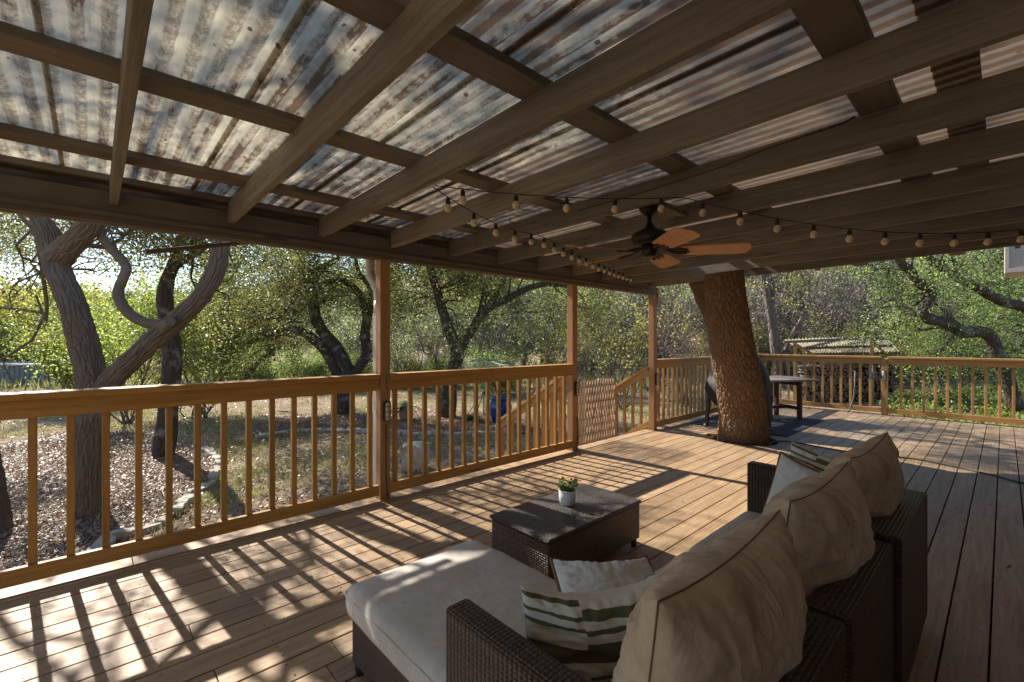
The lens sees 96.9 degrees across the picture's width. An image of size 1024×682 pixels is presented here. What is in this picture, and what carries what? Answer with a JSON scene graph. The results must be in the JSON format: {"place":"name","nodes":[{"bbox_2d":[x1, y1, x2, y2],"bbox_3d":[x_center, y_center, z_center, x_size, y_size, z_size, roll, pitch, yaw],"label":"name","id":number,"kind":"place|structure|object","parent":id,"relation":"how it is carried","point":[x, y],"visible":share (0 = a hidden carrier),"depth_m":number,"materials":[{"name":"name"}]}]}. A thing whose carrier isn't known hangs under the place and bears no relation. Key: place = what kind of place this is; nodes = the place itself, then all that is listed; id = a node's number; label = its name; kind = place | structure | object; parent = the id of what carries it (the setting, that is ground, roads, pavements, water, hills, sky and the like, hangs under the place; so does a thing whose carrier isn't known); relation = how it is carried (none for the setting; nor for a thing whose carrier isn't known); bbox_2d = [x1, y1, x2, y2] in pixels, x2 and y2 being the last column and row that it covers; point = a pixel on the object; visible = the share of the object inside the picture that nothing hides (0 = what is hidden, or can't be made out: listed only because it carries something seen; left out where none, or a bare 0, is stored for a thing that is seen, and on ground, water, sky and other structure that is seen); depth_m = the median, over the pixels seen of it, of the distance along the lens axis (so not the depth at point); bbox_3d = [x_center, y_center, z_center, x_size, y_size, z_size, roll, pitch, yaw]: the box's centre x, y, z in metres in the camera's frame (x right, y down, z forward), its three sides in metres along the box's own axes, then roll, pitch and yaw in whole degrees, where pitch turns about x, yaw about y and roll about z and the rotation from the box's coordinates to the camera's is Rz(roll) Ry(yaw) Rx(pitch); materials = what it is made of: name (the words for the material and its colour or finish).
{"place":"outdoors","nodes":[
{"label":"outdoors","id":0,"kind":"place"},
{"bbox_2d":[0,213,407,298],"label":"sky","id":1,"kind":"structure","parent":0,"point":[83,275],"materials":[{"name":"white"}]},
{"bbox_2d":[0,346,763,391],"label":"tall dry grass","id":2,"kind":"structure","parent":0,"point":[45,384],"depth_m":21.03,"materials":[{"name":"plant"}]},
{"bbox_2d":[110,389,713,501],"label":"green grass","id":3,"kind":"structure","parent":0,"point":[235,486],"depth_m":9.34,"materials":[{"name":"green plant"}]},
{"bbox_2d":[0,258,1023,681],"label":"ground","id":4,"kind":"structure","parent":0,"point":[304,412],"depth_m":10.23,"materials":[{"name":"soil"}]},
{"bbox_2d":[0,451,14,533],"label":"oak tree","id":5,"kind":"object","parent":4,"relation":"on","point":[6,519],"visible":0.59,"depth_m":5.03,"materials":[{"name":"brown plant"}]},
{"bbox_2d":[0,361,68,384],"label":"garden shed","id":6,"kind":"structure","parent":4,"relation":"on","point":[15,370],"depth_m":21.50,"materials":[{"name":"grey"}]},
{"bbox_2d":[0,266,112,360],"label":"yellow bush","id":7,"kind":"object","parent":4,"relation":"on","point":[3,334],"visible":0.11,"depth_m":24.50,"materials":[{"name":"green plant"}]},
{"bbox_2d":[0,272,121,360],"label":"yellow bush","id":8,"kind":"object","parent":4,"relation":"on","point":[23,307],"visible":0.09,"depth_m":24.56,"materials":[{"name":"green plant"}]},
{"bbox_2d":[0,296,123,390],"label":"green shrub","id":9,"kind":"object","parent":4,"relation":"on","point":[63,382],"visible":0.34,"depth_m":13.71,"materials":[{"name":"green plant"}]},
{"bbox_2d":[0,270,138,360],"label":"yellow bush","id":10,"kind":"object","parent":4,"relation":"on","point":[99,293],"visible":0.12,"depth_m":27.35,"materials":[{"name":"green plant"}]},
{"bbox_2d":[0,251,238,423],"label":"green shrub","id":11,"kind":"object","parent":4,"relation":"on","point":[112,354],"visible":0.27,"depth_m":11.15,"materials":[{"name":"green plant"}]},
{"bbox_2d":[110,527,134,542],"bbox_3d":[-4.186,2.087,4.855,0.174,0.146,0.245,-6,-9,27],"label":"edging stone","id":12,"kind":"object","parent":4,"relation":"on","point":[123,533],"visible":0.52,"depth_m":4.83,"materials":[{"name":"stone"}]},
{"bbox_2d":[0,213,293,457],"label":"oak tree","id":13,"kind":"object","parent":4,"relation":"on","point":[172,366],"visible":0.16,"depth_m":8.19,"materials":[{"name":"green plant"}]},
{"bbox_2d":[114,270,283,418],"bbox_3d":[-8.339,-0.065,12.474,4.002,4.417,4.563,0,0,-43],"label":"green shrub","id":14,"kind":"object","parent":4,"relation":"on","point":[198,353],"visible":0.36,"depth_m":12.20,"materials":[{"name":"green plant"}]},
{"bbox_2d":[0,212,401,518],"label":"oak tree","id":15,"kind":"object","parent":4,"relation":"on","point":[57,250],"visible":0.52,"depth_m":5.46,"materials":[{"name":"green plant"}]},
{"bbox_2d":[200,344,271,381],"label":"green bush","id":16,"kind":"object","parent":4,"relation":"on","point":[234,378],"visible":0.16,"depth_m":19.42,"materials":[{"name":"green plant"}]},
{"bbox_2d":[0,259,529,338],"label":"wood","id":17,"kind":"object","parent":4,"relation":"on","point":[334,291],"visible":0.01,"depth_m":67.35,"materials":[{"name":"green plant"}]},
{"bbox_2d":[237,347,292,379],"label":"green bush","id":18,"kind":"object","parent":4,"relation":"on","point":[270,375],"visible":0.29,"depth_m":20.72,"materials":[{"name":"green plant"}]},
{"bbox_2d":[0,409,549,570],"bbox_3d":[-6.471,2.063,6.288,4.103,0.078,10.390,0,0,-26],"label":"mulch bed","id":19,"kind":"object","parent":4,"relation":"on","point":[178,454],"visible":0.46,"depth_m":6.54,"materials":[{"name":"wood"}]},
{"bbox_2d":[268,338,328,377],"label":"green bush","id":20,"kind":"object","parent":4,"relation":"on","point":[299,366],"visible":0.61,"depth_m":18.96,"materials":[{"name":"green plant"}]},
{"bbox_2d":[126,239,480,421],"bbox_3d":[-6.221,-0.473,13.128,11.808,9.442,7.191,0,0,7],"label":"oak tree","id":21,"kind":"object","parent":4,"relation":"on","point":[328,346],"visible":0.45,"depth_m":12.78,"materials":[{"name":"green plant"}]},
{"bbox_2d":[299,346,372,376],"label":"green bush","id":22,"kind":"object","parent":4,"relation":"on","point":[321,360],"visible":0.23,"depth_m":19.02,"materials":[{"name":"green plant"}]},
{"bbox_2d":[299,301,409,372],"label":"bare shrub","id":23,"kind":"object","parent":4,"relation":"on","point":[349,342],"visible":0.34,"depth_m":21.05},
{"bbox_2d":[317,304,417,373],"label":"background oak","id":24,"kind":"object","parent":4,"relation":"on","point":[351,333],"visible":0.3,"depth_m":22.76,"materials":[{"name":"green plant"}]},
{"bbox_2d":[239,409,549,436],"bbox_3d":[-2.644,2.072,11.995,7.853,0.082,4.178,0,0,-5],"label":"mulch bed","id":25,"kind":"object","parent":4,"relation":"on","point":[345,422],"visible":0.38,"depth_m":11.34,"materials":[{"name":"wood"}]},
{"bbox_2d":[444,358,513,415],"bbox_3d":[-0.801,1.308,12.924,1.785,1.637,1.785,0,0,-26],"label":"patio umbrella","id":26,"kind":"object","parent":25,"relation":"on","point":[482,386],"visible":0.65,"depth_m":12.90,"materials":[{"name":"fabric"}]},
{"bbox_2d":[335,296,468,389],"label":"bare shrub","id":27,"kind":"object","parent":4,"relation":"on","point":[394,357],"visible":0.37,"depth_m":19.57,"materials":[{"name":"plant"}]},
{"bbox_2d":[401,441,429,471],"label":"stone block","id":28,"kind":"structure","parent":4,"relation":"on","point":[417,455],"depth_m":7.33,"materials":[{"name":"stone"}]},
{"bbox_2d":[390,345,440,387],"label":"green bush","id":29,"kind":"object","parent":4,"relation":"on","point":[412,367],"visible":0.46,"depth_m":19.81,"materials":[{"name":"green plant"}]},
{"bbox_2d":[390,308,467,369],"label":"background oak","id":30,"kind":"object","parent":4,"relation":"on","point":[434,346],"visible":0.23,"depth_m":29.26,"materials":[{"name":"green plant"}]},
{"bbox_2d":[395,306,486,387],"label":"bare shrub","id":31,"kind":"object","parent":4,"relation":"on","point":[435,352],"visible":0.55,"depth_m":19.54,"materials":[{"name":"plant"}]},
{"bbox_2d":[424,347,472,370],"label":"green bush","id":32,"kind":"object","parent":4,"relation":"on","point":[440,361],"visible":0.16,"depth_m":20.53,"materials":[{"name":"green plant"}]},
{"bbox_2d":[425,292,521,365],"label":"background oak","id":33,"kind":"object","parent":4,"relation":"on","point":[477,331],"visible":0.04,"depth_m":27.25,"materials":[{"name":"green plant"}]},
{"bbox_2d":[321,256,629,417],"bbox_3d":[-0.816,-4.337,12.810,9.779,13.185,8.462,0,0,-6],"label":"oak tree","id":34,"kind":"object","parent":4,"relation":"on","point":[457,343],"visible":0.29,"depth_m":12.44,"materials":[{"name":"green plant"}]},
{"bbox_2d":[435,286,544,390],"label":"bare shrub","id":35,"kind":"object","parent":4,"relation":"on","point":[497,338],"visible":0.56,"depth_m":18.76,"materials":[{"name":"plant"}]},
{"bbox_2d":[422,278,561,385],"bbox_3d":[-0.874,-3.072,22.370,8.278,12.261,6.918,0,0,-43],"label":"juniper tree","id":36,"kind":"object","parent":4,"relation":"on","point":[505,330],"visible":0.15,"depth_m":21.25,"materials":[{"name":"green plant"}]},
{"bbox_2d":[463,340,525,395],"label":"green bush","id":37,"kind":"object","parent":4,"relation":"on","point":[503,383],"visible":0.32,"depth_m":17.77,"materials":[{"name":"green plant"}]},
{"bbox_2d":[0,378,997,567],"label":"leaf litter","id":38,"kind":"object","parent":4,"relation":"on","point":[240,504],"visible":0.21,"depth_m":8.03,"materials":[{"name":"plant"}]},
{"bbox_2d":[490,396,511,424],"bbox_3d":[-0.282,1.790,11.362,0.570,0.760,0.570,0,0,-43],"label":"blue pot","id":39,"kind":"object","parent":4,"relation":"on","point":[493,407],"visible":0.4,"depth_m":11.15,"materials":[{"name":"ceramic"}]},
{"bbox_2d":[0,404,1023,681],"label":"deck","id":40,"kind":"structure","parent":4,"relation":"on","point":[202,610],"depth_m":2.85,"materials":[{"name":"brown wood"}]},
{"bbox_2d":[0,374,380,588],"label":"deck railing","id":41,"kind":"object","parent":40,"relation":"on","point":[32,407],"visible":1,"depth_m":2.93,"materials":[{"name":"brown wood"}]},
{"bbox_2d":[390,364,573,492],"bbox_3d":[-0.183,0.804,4.818,2.465,1.041,0.140,0,0,-43],"label":"deck railing","id":42,"kind":"object","parent":40,"relation":"on","point":[424,380],"visible":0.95,"depth_m":4.62,"materials":[{"name":"brown wood"}]},
{"bbox_2d":[0,0,1023,500],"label":"patio roof","id":43,"kind":"structure","parent":40,"relation":"on","point":[356,128],"depth_m":2.10,"materials":[{"name":"brown wood"}]},
{"bbox_2d":[143,242,245,254],"bbox_3d":[-2.213,-0.685,3.285,0.035,0.243,0.759,0,0,27],"label":"awning bar","id":44,"kind":"object","parent":43,"relation":"attached to","point":[181,248],"visible":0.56,"depth_m":3.18,"materials":[{"name":"beige paint"}]},
{"bbox_2d":[433,187,631,281],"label":"string lights","id":45,"kind":"object","parent":43,"relation":"hanging from","point":[448,208],"visible":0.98,"depth_m":3.34,"materials":[{"name":"black plastic"}]},
{"bbox_2d":[577,379,614,444],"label":"wavy gate","id":46,"kind":"structure","parent":43,"relation":"attached to","point":[581,409],"depth_m":5.99,"materials":[{"name":"brown wood"}]},
{"bbox_2d":[565,204,750,267],"bbox_3d":[0.894,-0.722,3.054,1.175,0.333,1.152,0,0,-43],"label":"ceiling fan","id":47,"kind":"object","parent":43,"relation":"hanging from","point":[649,239],"visible":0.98,"depth_m":2.93,"materials":[{"name":"wood"}]},
{"bbox_2d":[578,116,854,210],"bbox_3d":[0.920,-0.892,2.391,1.419,0.131,0.072,0,0,43],"label":"roof cable","id":48,"kind":"object","parent":43,"relation":"attached to","point":[730,162],"visible":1,"depth_m":2.22,"materials":[{"name":"black metal"}]},
{"bbox_2d":[435,185,1023,246],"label":"string lights","id":49,"kind":"object","parent":43,"relation":"hanging from","point":[954,242],"visible":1,"depth_m":2.66,"materials":[{"name":"black metal"}]},
{"bbox_2d":[490,483,641,579],"bbox_3d":[0.364,1.215,2.905,0.915,0.310,0.495,0,0,-43],"label":"coffee table","id":50,"kind":"object","parent":40,"relation":"on","point":[592,523],"visible":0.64,"depth_m":2.72,"materials":[{"name":"brown wicker"}]},
{"bbox_2d":[555,477,579,505],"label":"potted plant","id":51,"kind":"object","parent":50,"relation":"on","point":[567,494],"visible":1,"depth_m":2.92,"materials":[{"name":"green plant"}]},
{"bbox_2d":[352,461,927,681],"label":"wicker sofa","id":52,"kind":"object","parent":40,"relation":"on","point":[865,622],"visible":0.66,"depth_m":1.33,"materials":[{"name":"brown wicker"}]},
{"bbox_2d":[345,541,557,681],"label":"seat cushion","id":53,"kind":"object","parent":52,"relation":"on","point":[397,615],"visible":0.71,"depth_m":1.76,"materials":[{"name":"beige fabric"}]},
{"bbox_2d":[521,572,661,681],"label":"striped pillow","id":54,"kind":"object","parent":53,"relation":"on","point":[581,634],"visible":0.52,"depth_m":1.25,"materials":[{"name":"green fabric"}]},
{"bbox_2d":[549,555,654,591],"bbox_3d":[0.375,0.958,1.658,0.423,0.231,0.361,0,0,-9],"label":"piped pillow","id":55,"kind":"object","parent":53,"relation":"on","point":[577,576],"visible":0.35,"depth_m":1.70,"materials":[{"name":"white fabric"}]},
{"bbox_2d":[611,509,807,681],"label":"back cushion","id":56,"kind":"object","parent":53,"relation":"on","point":[731,606],"visible":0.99,"depth_m":0.93,"materials":[{"name":"beige fabric"}]},
{"bbox_2d":[654,551,689,573],"bbox_3d":[0.819,1.061,1.750,0.668,0.150,0.668,0,0,-43],"label":"seat cushion","id":57,"kind":"object","parent":52,"relation":"on","point":[661,569],"depth_m":2.02,"materials":[{"name":"beige fabric"}]},
{"bbox_2d":[760,461,874,601],"bbox_3d":[1.033,0.735,1.579,0.664,0.537,0.326,0,0,-43],"label":"back cushion","id":58,"kind":"object","parent":57,"relation":"on","point":[826,514],"visible":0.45,"depth_m":1.39,"materials":[{"name":"beige fabric"}]},
{"bbox_2d":[688,511,760,551],"bbox_3d":[1.343,1.060,2.232,0.756,0.150,0.663,0,0,-43],"label":"seat cushion","id":59,"kind":"object","parent":52,"relation":"on","point":[730,526],"visible":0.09,"depth_m":2.42,"materials":[{"name":"beige fabric"}]},
{"bbox_2d":[760,451,819,515],"bbox_3d":[1.540,0.845,2.327,0.194,0.486,0.510,0,0,-43],"label":"piped pillow","id":60,"kind":"object","parent":59,"relation":"on","point":[788,470],"visible":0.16,"depth_m":2.40,"materials":[{"name":"white fabric"}]},
{"bbox_2d":[789,442,832,471],"bbox_3d":[1.685,0.770,2.400,0.183,0.394,0.510,0,0,-43],"label":"striped pillow","id":61,"kind":"object","parent":59,"relation":"on","point":[812,459],"visible":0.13,"depth_m":2.47,"materials":[{"name":"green fabric"}]},
{"bbox_2d":[825,432,904,517],"bbox_3d":[1.599,0.735,2.087,0.695,0.560,0.297,0,0,-43],"label":"back cushion","id":62,"kind":"object","parent":59,"relation":"on","point":[874,462],"visible":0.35,"depth_m":1.93,"materials":[{"name":"beige fabric"}]},
{"bbox_2d":[657,354,760,426],"bbox_3d":[3.790,0.804,8.485,4.320,1.041,0.140,0,0,-43],"label":"deck railing","id":63,"kind":"object","parent":40,"relation":"on","point":[677,363],"visible":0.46,"depth_m":7.60,"materials":[{"name":"brown wood"}]},
{"bbox_2d":[690,415,823,436],"bbox_3d":[4.150,1.362,7.653,1.980,0.010,1.420,0,0,-43],"label":"grill mat","id":64,"kind":"object","parent":40,"relation":"on","point":[783,426],"visible":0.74,"depth_m":7.47,"materials":[{"name":"rubber"}]},
{"bbox_2d":[703,354,773,431],"bbox_3d":[3.485,0.709,7.016,0.890,1.297,0.562,0,0,-3],"label":"covered grill","id":65,"kind":"object","parent":64,"relation":"on","point":[710,390],"visible":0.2,"depth_m":6.84,"materials":[{"name":"grey fabric"}]},
{"bbox_2d":[769,376,821,420],"bbox_3d":[4.655,1.006,8.059,1.110,0.702,0.880,0,0,-15],"label":"side table","id":66,"kind":"object","parent":64,"relation":"on","point":[789,380],"visible":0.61,"depth_m":7.93,"materials":[{"name":"brown wood"}]},
{"bbox_2d":[760,354,881,411],"bbox_3d":[6.128,0.804,9.241,0.140,1.041,2.170,0,0,-43],"label":"deck railing","id":67,"kind":"object","parent":40,"relation":"on","point":[832,359],"visible":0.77,"depth_m":9.03,"materials":[{"name":"brown wood"}]},
{"bbox_2d":[881,358,887,415],"bbox_3d":[6.893,0.847,8.403,0.089,1.047,0.090,0,0,-43],"label":"railing post","id":68,"kind":"object","parent":40,"relation":"on","point":[884,391],"visible":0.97,"depth_m":8.37,"materials":[{"name":"brown wood"}]},
{"bbox_2d":[768,440,1023,483],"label":"board","id":69,"kind":"object","parent":40,"relation":"on","point":[910,458],"visible":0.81,"depth_m":5.11,"materials":[{"name":"brown wood"}]},
{"bbox_2d":[887,356,1023,424],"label":"deck railing","id":70,"kind":"object","parent":40,"relation":"on","point":[985,363],"visible":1,"depth_m":7.67,"materials":[{"name":"brown wood"}]},
{"bbox_2d":[471,307,566,365],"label":"background oak","id":71,"kind":"object","parent":4,"relation":"on","point":[520,349],"visible":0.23,"depth_m":26.00,"materials":[{"name":"green plant"}]},
{"bbox_2d":[484,278,639,381],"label":"bare shrub","id":72,"kind":"object","parent":4,"relation":"on","point":[551,321],"visible":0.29,"depth_m":19.95,"materials":[{"name":"plant"}]},
{"bbox_2d":[503,285,635,417],"bbox_3d":[1.799,-0.143,12.550,3.362,4.543,4.280,0,0,-43],"label":"yellow shrub","id":73,"kind":"object","parent":4,"relation":"on","point":[552,358],"visible":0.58,"depth_m":12.15,"materials":[{"name":"green plant"}]},
{"bbox_2d":[495,366,648,456],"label":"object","id":74,"kind":"structure","parent":4,"relation":"on","point":[631,380],"depth_m":6.52,"materials":[{"name":"brown wood"}]},
{"bbox_2d":[558,287,627,376],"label":"background juniper","id":75,"kind":"object","parent":4,"relation":"on","point":[594,337],"visible":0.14,"depth_m":25.43,"materials":[{"name":"green plant"}]},
{"bbox_2d":[562,291,675,386],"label":"bare shrub","id":76,"kind":"object","parent":4,"relation":"on","point":[613,364],"visible":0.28,"depth_m":20.50,"materials":[{"name":"plant"}]},
{"bbox_2d":[557,285,695,409],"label":"yellow shrub","id":77,"kind":"object","parent":4,"relation":"on","point":[638,348],"visible":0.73,"depth_m":13.85,"materials":[{"name":"green plant"}]},
{"bbox_2d":[610,293,665,371],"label":"background juniper","id":78,"kind":"object","parent":4,"relation":"on","point":[635,301],"visible":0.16,"depth_m":25.99,"materials":[{"name":"green plant"}]},
{"bbox_2d":[585,284,706,373],"bbox_3d":[8.423,-0.987,24.718,7.574,6.375,7.854,0,0,-14],"label":"background oak","id":79,"kind":"object","parent":4,"relation":"on","point":[678,306],"visible":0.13,"depth_m":23.67,"materials":[{"name":"green plant"}]},
{"bbox_2d":[581,275,774,390],"bbox_3d":[6.430,-1.401,19.086,8.732,7.587,7.636,0,0,30],"label":"bare shrub","id":80,"kind":"object","parent":4,"relation":"on","point":[672,329],"visible":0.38,"depth_m":19.00,"materials":[{"name":"plant"}]},
{"bbox_2d":[613,277,769,404],"bbox_3d":[5.622,0.105,15.312,4.454,6.080,5.471,0,0,-43],"label":"thin shrub","id":81,"kind":"object","parent":4,"relation":"on","point":[680,346],"visible":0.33,"depth_m":14.93,"materials":[{"name":"green plant"}]},
{"bbox_2d":[391,333,1022,386],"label":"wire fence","id":82,"kind":"object","parent":4,"relation":"on","point":[692,366],"visible":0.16,"depth_m":20.88,"materials":[{"name":"metal"}]},
{"bbox_2d":[677,312,767,374],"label":"yellow bush","id":83,"kind":"object","parent":4,"relation":"on","point":[706,345],"visible":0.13,"depth_m":22.31,"materials":[{"name":"green plant"}]},
{"bbox_2d":[687,270,770,445],"bbox_3d":[2.641,-2.777,6.373,8.079,10.178,10.054,0,0,-43],"label":"deck oak","id":84,"kind":"object","parent":4,"relation":"on","point":[721,300],"visible":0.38,"depth_m":5.90,"materials":[{"name":"brown plant"}]},
{"bbox_2d":[660,265,851,375],"bbox_3d":[10.594,-1.629,20.779,7.830,7.780,8.954,0,0,-38],"label":"bare shrub","id":85,"kind":"object","parent":4,"relation":"on","point":[777,304],"visible":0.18,"depth_m":19.90,"materials":[{"name":"plant"}]},
{"bbox_2d":[751,270,838,366],"bbox_3d":[14.614,-1.691,23.842,4.250,6.794,4.722,0,0,30],"label":"background juniper","id":86,"kind":"object","parent":4,"relation":"on","point":[791,278],"visible":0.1,"depth_m":23.14,"materials":[{"name":"green plant"}]},
{"bbox_2d":[751,304,844,375],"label":"yellow bush","id":87,"kind":"object","parent":4,"relation":"on","point":[769,362],"visible":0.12,"depth_m":21.56,"materials":[{"name":"green plant"}]},
{"bbox_2d":[746,270,850,351],"bbox_3d":[13.946,-1.271,24.598,5.934,5.981,7.999,0,0,-36],"label":"background oak","id":88,"kind":"object","parent":4,"relation":"on","point":[801,303],"visible":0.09,"depth_m":22.54,"materials":[{"name":"green plant"}]},
{"bbox_2d":[745,265,877,375],"bbox_3d":[9.807,-2.916,16.574,6.659,9.106,5.189,0,0,-18],"label":"bare tree","id":89,"kind":"object","parent":4,"relation":"on","point":[772,320],"visible":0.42,"depth_m":16.88,"materials":[{"name":"green plant"}]},
{"bbox_2d":[745,266,878,389],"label":"bare shrub","id":90,"kind":"object","parent":4,"relation":"on","point":[785,329],"visible":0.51,"depth_m":18.47,"materials":[{"name":"plant"}]},
{"bbox_2d":[749,257,919,364],"bbox_3d":[15.044,-1.559,21.938,7.933,6.942,6.983,0,0,8],"label":"bare shrub","id":91,"kind":"object","parent":4,"relation":"on","point":[834,334],"visible":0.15,"depth_m":21.45,"materials":[{"name":"plant"}]},
{"bbox_2d":[783,335,900,402],"bbox_3d":[11.807,1.000,16.117,5.401,2.439,1.782,0,0,0],"label":"firewood shelter","id":92,"kind":"object","parent":4,"relation":"on","point":[819,345],"visible":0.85,"depth_m":16.06,"materials":[{"name":"beige paint"}]},
{"bbox_2d":[807,262,896,336],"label":"background juniper","id":93,"kind":"object","parent":4,"relation":"on","point":[845,272],"visible":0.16,"depth_m":22.75,"materials":[{"name":"green plant"}]},
{"bbox_2d":[830,260,926,341],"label":"background juniper","id":94,"kind":"object","parent":4,"relation":"on","point":[880,299],"visible":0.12,"depth_m":22.63,"materials":[{"name":"green plant"}]},
{"bbox_2d":[797,257,967,364],"bbox_3d":[15.464,-1.109,19.389,6.503,6.464,7.388,0,0,5],"label":"bare shrub","id":95,"kind":"object","parent":4,"relation":"on","point":[861,311],"visible":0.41,"depth_m":18.86,"materials":[{"name":"plant"}]},
{"bbox_2d":[833,309,946,382],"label":"yellow bush","id":96,"kind":"object","parent":4,"relation":"on","point":[906,349],"visible":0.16,"depth_m":18.73,"materials":[{"name":"green plant"}]},
{"bbox_2d":[824,265,1013,373],"bbox_3d":[17.329,-1.235,20.651,6.750,5.906,5.941,0,0,38],"label":"bare shrub","id":97,"kind":"object","parent":4,"relation":"on","point":[892,306],"visible":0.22,"depth_m":20.36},
{"bbox_2d":[830,251,1022,341],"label":"bare shrub","id":98,"kind":"object","parent":4,"relation":"on","point":[936,298],"visible":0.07,"depth_m":21.42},
{"bbox_2d":[836,248,1023,412],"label":"crooked tree","id":99,"kind":"object","parent":4,"relation":"on","point":[990,337],"visible":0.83,"depth_m":12.27,"materials":[{"name":"green plant"}]},
{"bbox_2d":[874,373,1023,426],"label":"ground cover","id":100,"kind":"object","parent":4,"relation":"on","point":[978,406],"visible":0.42,"depth_m":13.64,"materials":[{"name":"green plant"}]},
{"bbox_2d":[892,247,1022,345],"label":"background oak","id":101,"kind":"object","parent":4,"relation":"on","point":[996,254],"visible":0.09,"depth_m":21.28,"materials":[{"name":"green plant"}]},
{"bbox_2d":[943,248,1023,330],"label":"background juniper","id":102,"kind":"object","parent":4,"relation":"on","point":[992,284],"visible":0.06,"depth_m":21.57,"materials":[{"name":"green plant"}]},
{"bbox_2d":[1004,245,1023,277],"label":"house","id":103,"kind":"structure","parent":0,"point":[1013,262],"depth_m":6.72,"materials":[{"name":"beige paint"}]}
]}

